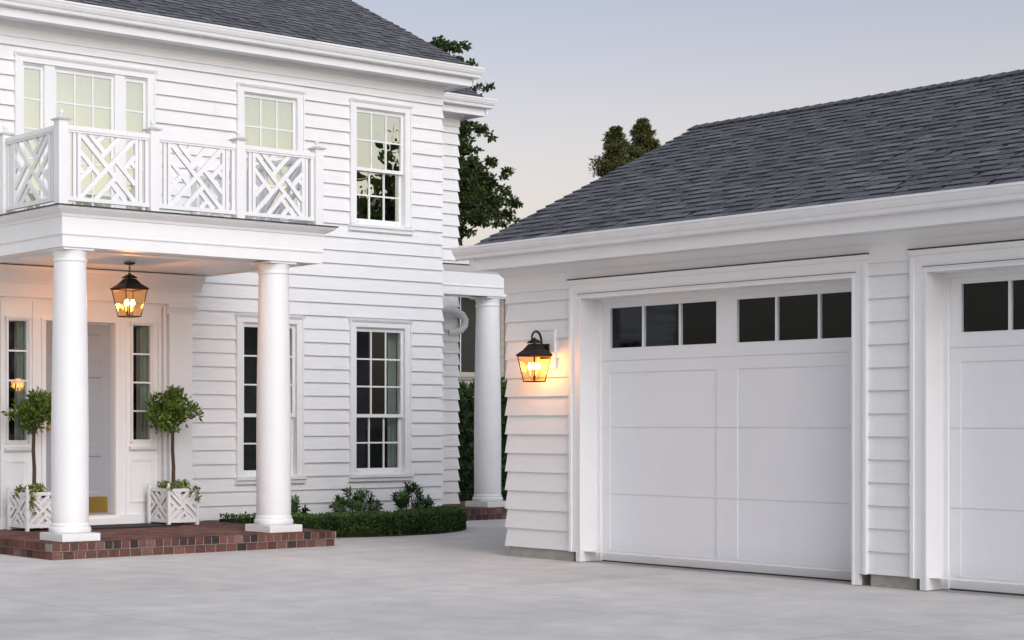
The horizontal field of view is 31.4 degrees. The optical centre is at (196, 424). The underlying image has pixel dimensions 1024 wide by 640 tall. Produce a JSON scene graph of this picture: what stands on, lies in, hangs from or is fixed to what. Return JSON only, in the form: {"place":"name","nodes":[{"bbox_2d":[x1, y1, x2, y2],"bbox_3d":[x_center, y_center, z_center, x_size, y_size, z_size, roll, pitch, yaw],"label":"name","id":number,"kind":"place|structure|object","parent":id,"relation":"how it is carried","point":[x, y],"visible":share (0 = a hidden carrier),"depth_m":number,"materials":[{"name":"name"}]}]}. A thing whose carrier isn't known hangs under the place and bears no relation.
{"place":"outdoors","nodes":[
{"label":"outdoors","id":0,"kind":"place"},
{"bbox_2d":[458,296,507,396],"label":"neighbour house","id":1,"kind":"structure","parent":0,"point":[466,355],"depth_m":41.70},
{"bbox_2d":[458,296,500,379],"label":"window","id":2,"kind":"structure","parent":1,"relation":"in","point":[461,377],"depth_m":41.20,"materials":[{"name":"paint"}]},
{"bbox_2d":[504,299,507,380],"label":"window","id":3,"kind":"structure","parent":1,"relation":"in","point":[505,305],"depth_m":41.89,"materials":[{"name":"paint"}]},
{"bbox_2d":[0,519,1023,639],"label":"driveway","id":4,"kind":"structure","parent":0,"point":[474,580],"depth_m":12.90,"materials":[{"name":"concrete"}]},
{"bbox_2d":[0,521,335,559],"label":"brick step","id":5,"kind":"object","parent":4,"relation":"on","point":[201,537],"visible":0.83,"depth_m":17.80,"materials":[{"name":"red brick"}]},
{"bbox_2d":[7,485,50,531],"bbox_3d":[-1.729,0.886,18.863,0.419,0.472,0.419,0,0,-35],"label":"planter box","id":6,"kind":"object","parent":5,"relation":"on","point":[21,511],"visible":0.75,"depth_m":18.72,"materials":[{"name":"paint"}]},
{"bbox_2d":[1,386,51,490],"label":"topiary tree","id":7,"kind":"object","parent":6,"relation":"in","point":[33,419],"visible":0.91,"depth_m":18.81,"materials":[{"name":"green plant"}]},
{"bbox_2d":[13,482,45,515],"bbox_3d":[-1.764,0.784,18.799,0.324,0.349,0.483,0,0,13],"label":"ivy plant","id":8,"kind":"object","parent":6,"relation":"in","point":[38,488],"visible":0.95,"depth_m":18.74,"materials":[{"name":"green plant"}]},
{"bbox_2d":[90,523,179,528],"bbox_3d":[-0.806,1.116,19.477,1.160,0.012,0.520,0,0,-35],"label":"door mat","id":9,"kind":"object","parent":5,"relation":"on","point":[114,526],"depth_m":19.47,"materials":[{"name":"rubber"}]},
{"bbox_2d":[147,482,198,524],"bbox_3d":[-0.260,0.886,19.904,0.419,0.472,0.419,0,0,-35],"label":"planter box","id":10,"kind":"object","parent":5,"relation":"on","point":[168,507],"visible":0.93,"depth_m":19.78,"materials":[{"name":"paint"}]},
{"bbox_2d":[144,384,203,486],"bbox_3d":[-0.294,0.148,19.879,0.723,1.205,0.639,0,0,-35],"label":"topiary tree","id":11,"kind":"object","parent":10,"relation":"in","point":[165,413],"visible":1,"depth_m":19.76,"materials":[{"name":"green plant"}]},
{"bbox_2d":[157,478,201,501],"bbox_3d":[-0.237,0.739,19.873,0.473,0.266,0.513,0,0,-35],"label":"ivy plant","id":12,"kind":"object","parent":10,"relation":"in","point":[183,484],"visible":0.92,"depth_m":19.84,"materials":[{"name":"green plant"}]},
{"bbox_2d":[0,0,505,541],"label":"house","id":13,"kind":"structure","parent":4,"relation":"on","point":[262,194],"depth_m":20.50,"materials":[{"name":"paint"}]},
{"bbox_2d":[46,322,109,513],"bbox_3d":[-1.320,-0.068,19.644,0.879,2.125,0.123,0,0,-35],"label":"front door","id":14,"kind":"structure","parent":13,"relation":"in","point":[98,335],"depth_m":19.82,"materials":[{"name":"paint"}]},
{"bbox_2d":[13,51,156,210],"bbox_3d":[-1.238,-3.090,19.801,1.858,1.940,0.112,0,0,-35],"label":"balcony door","id":15,"kind":"structure","parent":13,"relation":"in","point":[92,94],"depth_m":19.83,"materials":[{"name":"paint"}]},
{"bbox_2d":[110,262,148,317],"bbox_3d":[-0.702,-1.417,18.620,0.300,0.574,0.300,0,0,-35],"label":"hanging lantern","id":16,"kind":"object","parent":13,"relation":"hanging from","point":[129,282],"visible":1,"depth_m":18.58,"materials":[{"name":"brown metal"}]},
{"bbox_2d":[234,313,306,484],"bbox_3d":[0.714,-0.300,21.526,1.054,2.040,0.694,0,0,-35],"label":"window","id":17,"kind":"structure","parent":13,"relation":"in","point":[246,327],"depth_m":21.53,"materials":[{"name":"paint"}]},
{"bbox_2d":[235,82,305,221],"bbox_3d":[0.870,-3.235,21.324,1.054,1.650,0.184,0,0,-35],"label":"window","id":18,"kind":"structure","parent":13,"relation":"in","point":[267,116],"depth_m":21.36,"materials":[{"name":"paint"}]},
{"bbox_2d":[347,318,413,482],"bbox_3d":[2.146,-0.300,22.540,1.054,2.040,0.694,0,0,-35],"label":"window","id":19,"kind":"structure","parent":13,"relation":"in","point":[380,351],"depth_m":22.57,"materials":[{"name":"paint"}]},
{"bbox_2d":[347,98,414,235],"bbox_3d":[2.298,-3.235,22.335,1.054,1.650,0.184,0,0,-35],"label":"window","id":20,"kind":"structure","parent":13,"relation":"in","point":[380,134],"depth_m":22.36,"materials":[{"name":"paint"}]},
{"bbox_2d":[337,528,465,537],"bbox_3d":[1.946,1.279,21.145,3.580,0.022,1.740,0,0,-35],"label":"planting bed","id":21,"kind":"object","parent":4,"relation":"on","point":[399,535],"visible":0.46,"depth_m":20.38,"materials":[{"name":"soil"}]},
{"bbox_2d":[219,511,256,523],"bbox_3d":[0.646,1.159,20.784,0.995,0.302,0.308,0,0,-41],"label":"ground cover","id":22,"kind":"object","parent":21,"relation":"on","point":[247,519],"visible":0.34,"depth_m":20.59,"materials":[{"name":"green plant"}]},
{"bbox_2d":[291,494,310,512],"bbox_3d":[1.095,1.038,20.886,0.511,0.489,0.407,0,0,-35],"label":"shrub","id":23,"kind":"object","parent":21,"relation":"on","point":[295,503],"visible":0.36,"depth_m":20.86,"materials":[{"name":"green plant"}]},
{"bbox_2d":[329,485,383,512],"bbox_3d":[1.919,1.004,21.315,0.764,0.560,0.566,0,0,-35],"label":"shrub","id":24,"kind":"object","parent":21,"relation":"on","point":[357,498],"visible":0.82,"depth_m":21.24,"materials":[{"name":"green plant"}]},
{"bbox_2d":[291,505,466,537],"bbox_3d":[2.170,1.143,20.808,3.401,0.329,1.046,0,0,-44],"label":"box hedge","id":25,"kind":"object","parent":21,"relation":"on","point":[434,519],"visible":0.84,"depth_m":20.36,"materials":[{"name":"green plant"}]},
{"bbox_2d":[390,481,435,509],"bbox_3d":[2.650,0.990,21.919,0.628,0.587,0.590,0,0,-35],"label":"shrub","id":26,"kind":"object","parent":21,"relation":"on","point":[401,499],"visible":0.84,"depth_m":21.87,"materials":[{"name":"green plant"}]},
{"bbox_2d":[451,69,1023,595],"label":"garage","id":27,"kind":"structure","parent":4,"relation":"on","point":[787,343],"depth_m":15.14,"materials":[{"name":"paint"}]},
{"bbox_2d":[516,330,552,381],"bbox_3d":[3.206,-0.647,16.744,0.275,0.491,0.246,0,0,-35],"label":"wall lantern","id":28,"kind":"object","parent":27,"relation":"attached to","point":[533,349],"depth_m":16.71,"materials":[{"name":"brown metal"}]},
{"bbox_2d":[567,253,870,584],"bbox_3d":[4.513,-0.038,15.379,0.336,2.637,3.160,0,0,-35],"label":"garage door","id":29,"kind":"structure","parent":27,"relation":"in","point":[729,449],"depth_m":15.44,"materials":[{"name":"paint"}]},
{"bbox_2d":[907,239,1023,595],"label":"garage door","id":30,"kind":"structure","parent":27,"relation":"in","point":[967,388],"depth_m":13.60,"materials":[{"name":"paint"}]},
{"bbox_2d":[352,0,1023,263],"label":"sky","id":31,"kind":"structure","parent":0,"point":[563,73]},
{"label":"ground","id":32,"kind":"structure","parent":0,"visible":0},
{"bbox_2d":[443,500,507,520],"bbox_3d":[4.575,1.216,25.339,5.068,0.187,1.734,0,0,-35],"label":"brick step","id":33,"kind":"object","parent":32,"relation":"on","point":[481,513],"visible":0.06,"depth_m":23.84,"materials":[{"name":"red brick"}]},
{"bbox_2d":[428,34,523,245],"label":"deciduous tree","id":34,"kind":"object","parent":32,"relation":"on","point":[480,200],"visible":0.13,"depth_m":60.56,"materials":[{"name":"green plant"}]},
{"bbox_2d":[458,376,507,500],"bbox_3d":[5.601,0.251,31.020,7.617,2.248,1.402,0,0,-35],"label":"cedar hedge","id":35,"kind":"object","parent":32,"relation":"on","point":[466,442],"visible":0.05,"depth_m":29.82,"materials":[{"name":"green plant"}]},
{"bbox_2d":[589,124,630,177],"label":"conifer tree","id":36,"kind":"object","parent":32,"relation":"on","point":[614,141],"visible":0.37,"depth_m":87.66,"materials":[{"name":"green plant"}]},
{"bbox_2d":[606,117,661,170],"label":"conifer tree","id":37,"kind":"object","parent":32,"relation":"on","point":[644,140],"visible":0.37,"depth_m":84.67,"materials":[{"name":"green plant"}]}
]}

